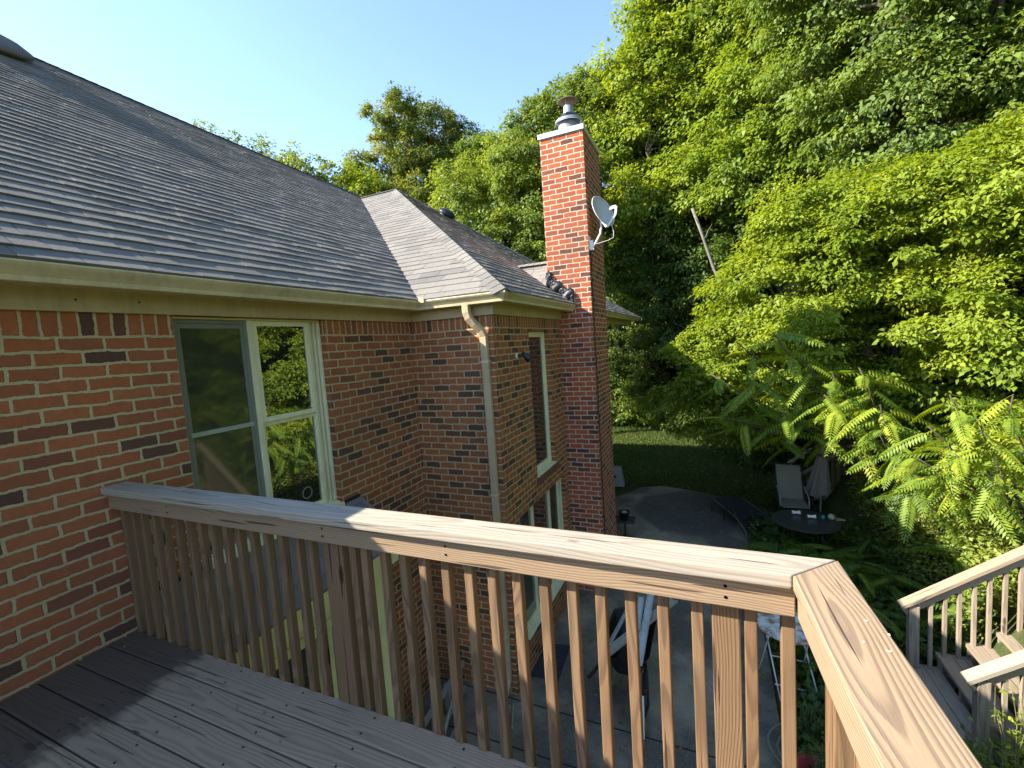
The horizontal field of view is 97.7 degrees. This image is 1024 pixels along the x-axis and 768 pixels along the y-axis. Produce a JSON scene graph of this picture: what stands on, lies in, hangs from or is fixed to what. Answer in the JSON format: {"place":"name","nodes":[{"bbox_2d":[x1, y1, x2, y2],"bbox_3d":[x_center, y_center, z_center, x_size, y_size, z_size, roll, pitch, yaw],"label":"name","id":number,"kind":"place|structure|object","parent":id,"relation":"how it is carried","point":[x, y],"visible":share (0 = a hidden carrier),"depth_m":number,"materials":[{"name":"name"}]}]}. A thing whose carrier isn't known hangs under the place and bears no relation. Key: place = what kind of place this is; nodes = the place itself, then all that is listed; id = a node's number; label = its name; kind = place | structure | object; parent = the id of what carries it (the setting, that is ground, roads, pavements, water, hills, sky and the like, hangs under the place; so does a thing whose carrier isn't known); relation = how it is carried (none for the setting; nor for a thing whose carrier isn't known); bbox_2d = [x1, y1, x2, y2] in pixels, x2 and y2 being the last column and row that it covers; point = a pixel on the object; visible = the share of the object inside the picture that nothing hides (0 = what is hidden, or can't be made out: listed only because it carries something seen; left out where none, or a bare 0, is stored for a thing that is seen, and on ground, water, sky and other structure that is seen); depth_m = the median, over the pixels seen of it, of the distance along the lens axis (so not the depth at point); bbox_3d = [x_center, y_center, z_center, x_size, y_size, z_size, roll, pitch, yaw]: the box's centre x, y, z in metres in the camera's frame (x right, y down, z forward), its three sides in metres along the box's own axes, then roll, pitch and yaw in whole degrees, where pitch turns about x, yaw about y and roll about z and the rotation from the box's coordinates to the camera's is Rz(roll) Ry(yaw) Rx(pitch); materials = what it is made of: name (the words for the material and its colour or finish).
{"place":"outdoors","nodes":[
{"label":"outdoors","id":0,"kind":"place"},
{"bbox_2d":[0,0,678,221],"label":"sky","id":1,"kind":"structure","parent":0,"point":[300,71],"materials":[{"name":"blue"}]},
{"bbox_2d":[611,324,1023,766],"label":"ground","id":2,"kind":"structure","parent":0,"point":[839,503],"depth_m":8.92,"materials":[{"name":"green plant"}]},
{"bbox_2d":[192,117,325,174],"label":"ridge tree","id":3,"kind":"object","parent":2,"relation":"on","point":[289,159],"visible":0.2,"depth_m":20.59,"materials":[{"name":"green plant"}]},
{"bbox_2d":[0,34,640,718],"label":"brick house","id":4,"kind":"structure","parent":2,"relation":"on","point":[184,304],"depth_m":3.94,"materials":[{"name":"red brick"}]},
{"bbox_2d":[172,316,344,568],"bbox_3d":[-1.871,0.337,3.444,0.150,1.670,1.211,-2,5,24],"label":"window","id":5,"kind":"structure","parent":4,"relation":"in","point":[254,396],"depth_m":3.37,"materials":[{"name":"glass"}]},
{"bbox_2d":[515,352,532,362],"bbox_3d":[0.138,-0.314,5.236,0.215,0.133,0.104,-5,5,-9],"label":"wall lamp","id":6,"kind":"object","parent":4,"relation":"attached to","point":[527,357],"visible":1,"depth_m":5.21,"materials":[{"name":"black plastic"}]},
{"bbox_2d":[520,478,564,639],"bbox_3d":[0.457,2.198,6.057,0.145,1.487,1.756,-2,5,24],"label":"window","id":7,"kind":"structure","parent":4,"relation":"in","point":[547,512],"depth_m":5.98,"materials":[{"name":"glass"}]},
{"bbox_2d":[529,332,556,477],"bbox_3d":[0.374,0.231,6.015,0.130,1.868,0.751,-2,5,24],"label":"window","id":8,"kind":"structure","parent":4,"relation":"in","point":[541,424],"depth_m":6.15,"materials":[{"name":"beige plastic"}]},
{"bbox_2d":[588,196,617,250],"bbox_3d":[1.300,-2.325,6.421,0.412,0.769,0.273,-4,5,-7],"label":"satellite dish","id":9,"kind":"object","parent":4,"relation":"attached to","point":[603,211],"visible":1,"depth_m":6.45,"materials":[{"name":"grey paint"}]},
{"bbox_2d":[308,157,425,203],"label":"tree","id":10,"kind":"object","parent":2,"relation":"on","point":[344,178],"visible":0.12,"depth_m":20.68,"materials":[{"name":"green plant"}]},
{"bbox_2d":[337,80,498,226],"bbox_3d":[-3.867,-6.422,22.901,10.116,17.220,4.677,-4,5,2],"label":"tall oak tree","id":11,"kind":"object","parent":2,"relation":"on","point":[409,162],"visible":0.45,"depth_m":22.10,"materials":[{"name":"green plant"}]},
{"bbox_2d":[424,126,633,345],"bbox_3d":[0.197,-3.564,17.559,8.710,11.982,5.397,-2,5,24],"label":"bright maple tree","id":12,"kind":"object","parent":2,"relation":"on","point":[517,225],"visible":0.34,"depth_m":16.29,"materials":[{"name":"green plant"}]},
{"bbox_2d":[431,61,653,227],"bbox_3d":[1.404,-5.981,20.924,10.542,16.007,4.948,-2,5,24],"label":"hill maple tree","id":13,"kind":"object","parent":2,"relation":"on","point":[543,111],"visible":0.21,"depth_m":19.27,"materials":[{"name":"green plant"}]},
{"bbox_2d":[406,486,781,767],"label":"patio slab","id":14,"kind":"structure","parent":2,"relation":"on","point":[664,500],"depth_m":5.07,"materials":[{"name":"concrete"}]},
{"bbox_2d":[424,660,466,737],"bbox_3d":[-0.762,3.386,4.408,0.269,0.405,1.398,-3,5,14],"label":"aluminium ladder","id":15,"kind":"object","parent":14,"relation":"on","point":[446,692],"visible":0.35,"depth_m":4.65,"materials":[{"name":"silver metal"}]},
{"bbox_2d":[0,481,982,767],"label":"wooden deck","id":16,"kind":"structure","parent":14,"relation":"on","point":[142,693],"depth_m":1.72,"materials":[{"name":"brown wood"}]},
{"bbox_2d":[3,646,280,763],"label":"deck litter","id":17,"kind":"object","parent":16,"relation":"on","point":[264,712],"visible":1,"depth_m":1.82,"materials":[{"name":"brown plant"}]},
{"bbox_2d":[509,703,513,728],"bbox_3d":[-0.013,3.508,4.704,0.069,0.030,0.367,-3,5,5],"label":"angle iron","id":18,"kind":"object","parent":14,"relation":"on","point":[512,714],"visible":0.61,"depth_m":4.74,"materials":[{"name":"metal"}]},
{"bbox_2d":[531,644,569,681],"bbox_3d":[0.499,3.414,5.527,0.340,0.012,0.650,-2,5,24],"label":"door mat","id":19,"kind":"object","parent":14,"relation":"on","point":[561,652],"depth_m":5.48,"materials":[{"name":"rubber"}]},
{"bbox_2d":[411,677,745,767],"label":"patio joint","id":20,"kind":"object","parent":14,"relation":"on","point":[568,715],"depth_m":4.48,"materials":[{"name":"grey concrete"}]},
{"bbox_2d":[587,607,655,718],"bbox_3d":[1.358,3.092,5.091,0.576,0.618,1.664,-2,5,24],"label":"wheelbarrow","id":21,"kind":"object","parent":14,"relation":"on","point":[619,660],"visible":0.32,"depth_m":4.93,"materials":[{"name":"black plastic"}]},
{"bbox_2d":[610,611,625,643],"bbox_3d":[1.181,2.795,5.058,0.035,0.143,0.777,0,6,34],"label":"metal channel","id":22,"kind":"object","parent":21,"relation":"on","point":[618,627],"visible":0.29,"depth_m":5.10,"materials":[{"name":"silver metal"}]},
{"bbox_2d":[637,596,643,635],"bbox_3d":[1.390,2.695,4.953,0.065,0.232,0.928,-2,5,22],"label":"metal channel","id":23,"kind":"object","parent":21,"relation":"on","point":[640,604],"visible":0.48,"depth_m":5.18,"materials":[{"name":"silver metal"}]},
{"bbox_2d":[610,598,677,655],"bbox_3d":[1.446,2.697,4.996,1.159,0.213,0.090,-7,6,-32],"label":"metal channel","id":24,"kind":"object","parent":21,"relation":"on","point":[616,645],"visible":0.48,"depth_m":4.88,"materials":[{"name":"silver metal"}]},
{"bbox_2d":[639,594,653,665],"bbox_3d":[1.549,2.605,5.109,0.075,0.302,1.396,-2,5,25],"label":"metal channel","id":25,"kind":"object","parent":21,"relation":"on","point":[645,622],"visible":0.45,"depth_m":4.93,"materials":[{"name":"silver metal"}]},
{"bbox_2d":[616,515,635,537],"bbox_3d":[2.164,2.808,8.550,0.389,0.466,0.369,-2,5,19],"label":"side table","id":26,"kind":"object","parent":14,"relation":"on","point":[631,520],"visible":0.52,"depth_m":8.53,"materials":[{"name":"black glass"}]},
{"bbox_2d":[618,509,629,520],"bbox_3d":[2.140,2.500,8.538,0.216,0.164,0.214,-2,5,24],"label":"plant pot","id":27,"kind":"object","parent":26,"relation":"on","point":[624,514],"visible":1,"depth_m":8.48,"materials":[{"name":"black plastic"}]},
{"bbox_2d":[642,695,644,739],"bbox_3d":[1.272,3.277,4.406,0.060,0.345,0.152,-2,5,20],"label":"metal offcut","id":28,"kind":"object","parent":14,"relation":"on","point":[643,715],"visible":0.36,"depth_m":4.40,"materials":[{"name":"silver metal"}]},
{"bbox_2d":[541,502,769,763],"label":"leaf litter","id":29,"kind":"object","parent":14,"relation":"on","point":[680,748],"visible":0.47,"depth_m":5.16,"materials":[{"name":"brown plant"}]},
{"bbox_2d":[711,496,778,540],"bbox_3d":[4.680,2.630,9.068,0.628,0.419,1.606,-4,5,1],"label":"lounge chair","id":30,"kind":"object","parent":14,"relation":"on","point":[737,506],"visible":0.93,"depth_m":9.08,"materials":[{"name":"black metal"}]},
{"bbox_2d":[757,612,820,704],"bbox_3d":[2.987,2.947,4.849,0.600,0.718,0.606,-2,5,24],"label":"bistro table","id":31,"kind":"object","parent":14,"relation":"on","point":[768,624],"visible":0.35,"depth_m":4.78,"materials":[{"name":"white paint"}]},
{"bbox_2d":[602,225,630,349],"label":"woodland beech","id":32,"kind":"object","parent":2,"relation":"on","point":[610,327],"visible":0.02,"depth_m":35.75,"materials":[{"name":"green plant"}]},
{"bbox_2d":[615,284,621,396],"bbox_3d":[5.209,-3.968,22.233,0.275,10.881,0.565,-6,5,-22],"label":"slim trunk","id":33,"kind":"object","parent":2,"relation":"on","point":[619,326],"visible":0.09,"depth_m":22.30,"materials":[{"name":"brown plant"}]},
{"bbox_2d":[614,466,624,486],"bbox_3d":[2.721,2.462,11.957,0.577,0.500,0.363,-3,5,14],"label":"utility box","id":34,"kind":"object","parent":2,"relation":"on","point":[619,480],"visible":0.54,"depth_m":11.80,"materials":[{"name":"white plastic"}]},
{"bbox_2d":[613,223,628,365],"bbox_3d":[5.431,-3.779,22.098,0.741,10.548,0.372,-7,6,-34],"label":"slim trunk","id":35,"kind":"object","parent":2,"relation":"on","point":[622,325],"visible":0.07,"depth_m":22.18,"materials":[{"name":"brown plant"}]},
{"bbox_2d":[608,326,656,412],"bbox_3d":[4.132,-0.180,22.453,6.467,5.162,4.844,-4,5,1],"label":"garden shrub","id":36,"kind":"object","parent":2,"relation":"on","point":[614,369],"visible":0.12,"depth_m":20.83,"materials":[{"name":"green plant"}]},
{"bbox_2d":[610,375,655,426],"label":"garden shrub","id":37,"kind":"object","parent":2,"relation":"on","point":[628,390],"visible":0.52,"depth_m":19.66,"materials":[{"name":"green plant"}]},
{"bbox_2d":[600,145,688,383],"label":"woodland beech","id":38,"kind":"object","parent":2,"relation":"on","point":[635,372],"visible":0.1,"depth_m":20.61,"materials":[{"name":"green plant"}]},
{"bbox_2d":[608,336,692,403],"bbox_3d":[6.460,-0.433,22.071,6.552,4.588,4.404,-2,5,24],"label":"garden shrub","id":39,"kind":"object","parent":2,"relation":"on","point":[612,358],"visible":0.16,"depth_m":20.85,"materials":[{"name":"green plant"}]},
{"bbox_2d":[610,348,694,419],"bbox_3d":[14.311,-2.782,27.691,38.296,6.984,21.392,-2,5,24],"label":"forest floor cover","id":40,"kind":"object","parent":2,"relation":"on","point":[624,376],"depth_m":30.52,"materials":[{"name":"green plant"}]},
{"bbox_2d":[618,155,695,374],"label":"woodland beech","id":41,"kind":"object","parent":2,"relation":"on","point":[662,272],"depth_m":28.40,"materials":[{"name":"green plant"}]},
{"bbox_2d":[621,379,693,429],"bbox_3d":[6.346,1.011,19.289,2.870,2.382,2.967,-8,6,-40],"label":"garden shrub","id":42,"kind":"object","parent":2,"relation":"on","point":[652,395],"visible":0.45,"depth_m":18.80,"materials":[{"name":"green plant"}]},
{"bbox_2d":[655,225,663,414],"bbox_3d":[6.594,-3.362,19.997,0.445,10.292,0.691,-6,5,-23],"label":"slim trunk","id":43,"kind":"object","parent":2,"relation":"on","point":[660,370],"visible":0.12,"depth_m":20.36,"materials":[{"name":"brown plant"}]},
{"bbox_2d":[644,386,726,433],"bbox_3d":[7.473,0.908,17.502,3.705,2.735,3.194,-6,5,-24],"label":"garden shrub","id":44,"kind":"object","parent":2,"relation":"on","point":[664,415],"visible":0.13,"depth_m":17.57,"materials":[{"name":"green plant"}]},
{"bbox_2d":[583,0,794,364],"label":"maple tree","id":45,"kind":"object","parent":2,"relation":"on","point":[661,64],"visible":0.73,"depth_m":16.69,"materials":[{"name":"green plant"}]},
{"bbox_2d":[604,192,779,373],"bbox_3d":[6.785,-2.707,17.416,3.171,9.392,7.450,-8,6,-39],"label":"understory tree","id":46,"kind":"object","parent":2,"relation":"on","point":[684,242],"visible":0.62,"depth_m":17.32,"materials":[{"name":"green plant"}]},
{"bbox_2d":[632,339,772,409],"bbox_3d":[8.677,-0.607,20.683,6.152,5.363,5.302,-5,5,-9],"label":"garden shrub","id":47,"kind":"object","parent":2,"relation":"on","point":[667,374],"visible":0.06,"depth_m":19.91,"materials":[{"name":"green plant"}]},
{"bbox_2d":[612,413,832,508],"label":"lawn grass","id":48,"kind":"structure","parent":2,"relation":"on","point":[655,431],"depth_m":13.27,"materials":[{"name":"green plant"}]},
{"bbox_2d":[691,207,758,389],"bbox_3d":[7.730,-1.923,15.243,3.082,8.095,0.358,-4,5,-6],"label":"dead trunk","id":49,"kind":"object","parent":2,"relation":"on","point":[703,237],"visible":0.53,"depth_m":14.97,"materials":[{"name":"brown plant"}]},
{"bbox_2d":[674,395,789,449],"bbox_3d":[8.372,0.580,15.275,4.882,3.904,4.069,-4,5,-6],"label":"garden shrub","id":50,"kind":"object","parent":2,"relation":"on","point":[693,418],"visible":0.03,"depth_m":16.01,"materials":[{"name":"green plant"}]},
{"bbox_2d":[649,95,821,353],"bbox_3d":[9.917,-6.876,20.259,8.514,16.465,7.680,-7,6,-32],"label":"woodland beech","id":51,"kind":"object","parent":2,"relation":"on","point":[731,117],"visible":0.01,"depth_m":17.99,"materials":[{"name":"green plant"}]},
{"bbox_2d":[673,23,803,297],"bbox_3d":[13.574,-9.292,23.632,10.600,18.492,8.181,-1,6,32],"label":"woodland oak","id":52,"kind":"object","parent":2,"relation":"on","point":[767,291],"depth_m":23.34,"materials":[{"name":"green plant"}]},
{"bbox_2d":[698,397,816,470],"bbox_3d":[8.063,1.036,12.988,5.042,4.004,3.459,-2,5,24],"label":"garden shrub","id":53,"kind":"object","parent":2,"relation":"on","point":[758,459],"visible":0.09,"depth_m":12.59,"materials":[{"name":"green plant"}]},
{"bbox_2d":[737,537,799,554],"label":"sumac sapling","id":54,"kind":"object","parent":2,"relation":"on","point":[771,544],"visible":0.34,"depth_m":7.28,"materials":[{"name":"green plant"}]},
{"bbox_2d":[744,533,811,556],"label":"sumac sapling","id":55,"kind":"object","parent":2,"relation":"on","point":[781,540],"visible":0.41,"depth_m":7.19,"materials":[{"name":"green plant"}]},
{"bbox_2d":[746,544,812,554],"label":"sumac sapling","id":56,"kind":"object","parent":2,"relation":"on","point":[773,547],"visible":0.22,"depth_m":7.01,"materials":[{"name":"green plant"}]},
{"bbox_2d":[774,462,810,511],"bbox_3d":[5.646,2.225,9.042,0.526,1.100,0.830,-2,5,24],"label":"sling chair","id":57,"kind":"object","parent":2,"relation":"on","point":[788,481],"visible":0.88,"depth_m":9.17,"materials":[{"name":"beige fabric"}]},
{"bbox_2d":[767,723,822,764],"bbox_3d":[2.734,3.322,3.958,0.832,0.135,0.694,-2,5,24],"label":"garden hose","id":58,"kind":"object","parent":2,"relation":"on","point":[777,742],"visible":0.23,"depth_m":4.13,"materials":[{"name":"grey rubber"}]},
{"bbox_2d":[771,510,841,553],"bbox_3d":[4.901,2.610,7.476,0.980,0.693,0.980,-2,5,24],"label":"patio table","id":59,"kind":"object","parent":2,"relation":"on","point":[789,521],"visible":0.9,"depth_m":7.36,"materials":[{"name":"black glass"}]},
{"bbox_2d":[796,645,817,676],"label":"sumac sapling","id":60,"kind":"object","parent":2,"relation":"on","point":[809,655],"visible":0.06,"depth_m":4.71,"materials":[{"name":"green plant"}]},
{"bbox_2d":[780,540,835,560],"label":"sumac sapling","id":61,"kind":"object","parent":2,"relation":"on","point":[808,549],"visible":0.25,"depth_m":7.00,"materials":[{"name":"green plant"}]},
{"bbox_2d":[796,699,820,744],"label":"weed plant","id":62,"kind":"object","parent":2,"relation":"on","point":[807,720],"visible":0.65,"depth_m":4.08,"materials":[{"name":"green plant"}]},
{"bbox_2d":[778,545,842,566],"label":"sumac sapling","id":63,"kind":"object","parent":2,"relation":"on","point":[799,551],"visible":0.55,"depth_m":6.68,"materials":[{"name":"green plant"}]},
{"bbox_2d":[796,659,824,695],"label":"sumac sapling","id":64,"kind":"object","parent":2,"relation":"on","point":[806,665],"visible":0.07,"depth_m":4.70,"materials":[{"name":"green plant"}]},
{"bbox_2d":[682,0,940,298],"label":"oak tree","id":65,"kind":"object","parent":2,"relation":"on","point":[771,142],"visible":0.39,"depth_m":13.88,"materials":[{"name":"green plant"}]},
{"bbox_2d":[797,753,825,767],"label":"red pot","id":66,"kind":"object","parent":2,"relation":"on","point":[801,762],"visible":0.39,"depth_m":3.78,"materials":[{"name":"ceramic"}]},
{"bbox_2d":[806,742,825,767],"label":"weed plant","id":67,"kind":"object","parent":66,"relation":"in","point":[822,761],"visible":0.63,"depth_m":3.65,"materials":[{"name":"green plant"}]},
{"bbox_2d":[805,434,831,512],"bbox_3d":[6.376,1.841,9.330,0.498,1.702,0.388,-2,5,24],"label":"patio umbrella","id":68,"kind":"object","parent":2,"relation":"on","point":[818,484],"visible":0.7,"depth_m":9.25,"materials":[{"name":"fabric"}]},
{"bbox_2d":[691,332,948,486],"bbox_3d":[4.722,0.579,7.234,3.463,2.864,2.876,-2,5,24],"label":"sumac tree","id":69,"kind":"object","parent":2,"relation":"on","point":[833,405],"visible":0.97,"depth_m":7.12,"materials":[{"name":"green plant"}]},
{"bbox_2d":[784,540,862,573],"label":"sumac sapling","id":70,"kind":"object","parent":2,"relation":"on","point":[829,552],"visible":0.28,"depth_m":6.68,"materials":[{"name":"green plant"}]},
{"bbox_2d":[797,542,863,579],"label":"sumac sapling","id":71,"kind":"object","parent":2,"relation":"on","point":[830,556],"visible":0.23,"depth_m":6.76,"materials":[{"name":"green plant"}]},
{"bbox_2d":[656,102,1023,452],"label":"dogwood tree","id":72,"kind":"object","parent":2,"relation":"on","point":[969,282],"visible":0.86,"depth_m":7.52,"materials":[{"name":"green plant"}]},
{"bbox_2d":[757,312,938,458],"bbox_3d":[8.410,0.061,11.499,4.650,4.006,4.071,-2,5,24],"label":"hillside shrub","id":73,"kind":"object","parent":2,"relation":"on","point":[815,442],"visible":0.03,"depth_m":10.75,"materials":[{"name":"green plant"}]},
{"bbox_2d":[817,549,887,582],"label":"sumac sapling","id":74,"kind":"object","parent":2,"relation":"on","point":[831,558],"visible":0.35,"depth_m":6.73,"materials":[{"name":"green plant"}]},
{"bbox_2d":[782,22,940,334],"bbox_3d":[14.691,-8.547,19.356,7.970,18.016,10.327,-1,5,25],"label":"woodland oak","id":75,"kind":"object","parent":2,"relation":"on","point":[883,152],"depth_m":16.62,"materials":[{"name":"green plant"}]},
{"bbox_2d":[832,531,892,563],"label":"sumac sapling","id":76,"kind":"object","parent":2,"relation":"on","point":[860,547],"visible":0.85,"depth_m":6.96,"materials":[{"name":"green plant"}]},
{"bbox_2d":[788,412,947,500],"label":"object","id":77,"kind":"structure","parent":2,"relation":"on","point":[808,469],"depth_m":9.91,"materials":[{"name":"grey wood"}]},
{"bbox_2d":[838,555,906,596],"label":"sumac sapling","id":78,"kind":"object","parent":2,"relation":"on","point":[860,575],"visible":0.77,"depth_m":6.00,"materials":[{"name":"green plant"}]},
{"bbox_2d":[732,0,1023,342],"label":"hickory tree","id":79,"kind":"object","parent":2,"relation":"on","point":[974,49],"visible":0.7,"depth_m":10.04,"materials":[{"name":"green plant"}]},
{"bbox_2d":[746,479,1023,767],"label":"shade ground cover","id":80,"kind":"object","parent":2,"relation":"on","point":[810,696],"visible":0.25,"depth_m":5.85,"materials":[{"name":"green plant"}]},
{"bbox_2d":[858,564,916,595],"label":"sumac sapling","id":81,"kind":"object","parent":2,"relation":"on","point":[893,576],"visible":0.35,"depth_m":6.21,"materials":[{"name":"green plant"}]},
{"bbox_2d":[850,564,925,610],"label":"sumac sapling","id":82,"kind":"object","parent":2,"relation":"on","point":[902,586],"visible":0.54,"depth_m":5.92,"materials":[{"name":"green plant"}]},
{"bbox_2d":[864,595,922,647],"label":"sumac sapling","id":83,"kind":"object","parent":2,"relation":"on","point":[879,614],"visible":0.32,"depth_m":5.34,"materials":[{"name":"green plant"}]},
{"bbox_2d":[843,435,962,549],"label":"sumac tree","id":84,"kind":"object","parent":2,"relation":"on","point":[913,505],"visible":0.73,"depth_m":5.66,"materials":[{"name":"green plant"}]},
{"bbox_2d":[873,610,933,654],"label":"sumac sapling","id":85,"kind":"object","parent":2,"relation":"on","point":[900,634],"visible":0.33,"depth_m":5.15,"materials":[{"name":"green plant"}]},
{"bbox_2d":[846,429,1023,642],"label":"vine cover","id":86,"kind":"object","parent":2,"relation":"on","point":[987,536],"visible":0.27,"depth_m":5.59,"materials":[{"name":"green plant"}]},
{"bbox_2d":[891,600,983,653],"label":"sumac sapling","id":87,"kind":"object","parent":2,"relation":"on","point":[951,615],"visible":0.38,"depth_m":4.93,"materials":[{"name":"green plant"}]},
{"bbox_2d":[888,532,989,597],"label":"sumac sapling","id":88,"kind":"object","parent":2,"relation":"on","point":[950,549],"visible":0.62,"depth_m":5.37,"materials":[{"name":"green plant"}]},
{"bbox_2d":[865,394,1023,545],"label":"sumac tree","id":89,"kind":"object","parent":2,"relation":"on","point":[995,497],"visible":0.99,"depth_m":4.93,"materials":[{"name":"green plant"}]},
{"bbox_2d":[874,4,1023,269],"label":"woodland beech","id":90,"kind":"object","parent":2,"relation":"on","point":[1022,7],"depth_m":15.86,"materials":[{"name":"green plant"}]},
{"bbox_2d":[878,224,1023,418],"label":"hillside shrub","id":91,"kind":"object","parent":2,"relation":"on","point":[912,314],"depth_m":9.89,"materials":[{"name":"green plant"}]},
{"bbox_2d":[890,399,1023,512],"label":"bank shrub","id":92,"kind":"object","parent":2,"relation":"on","point":[1003,440],"visible":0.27,"depth_m":6.15,"materials":[{"name":"green plant"}]},
{"bbox_2d":[897,545,1023,764],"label":"garden stairs","id":93,"kind":"structure","parent":2,"relation":"on","point":[981,685],"depth_m":4.47,"materials":[{"name":"brown wood"}]},
{"bbox_2d":[956,723,1001,767],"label":"weed plant","id":94,"kind":"object","parent":2,"relation":"on","point":[978,753],"visible":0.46,"depth_m":3.39,"materials":[{"name":"green plant"}]},
{"bbox_2d":[945,288,1023,415],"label":"hillside shrub","id":95,"kind":"object","parent":2,"relation":"on","point":[1020,294],"visible":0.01,"depth_m":7.77,"materials":[{"name":"green plant"}]},
{"bbox_2d":[967,681,1023,767],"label":"weed plant","id":96,"kind":"object","parent":2,"relation":"on","point":[1015,752],"visible":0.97,"depth_m":3.41,"materials":[{"name":"green plant"}]},
{"bbox_2d":[827,514,834,519],"bbox_3d":[5.257,2.189,7.368,0.110,0.110,0.109,-2,5,24],"label":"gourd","id":97,"kind":"object","parent":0,"point":[831,516],"visible":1,"depth_m":7.34,"materials":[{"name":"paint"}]}
]}

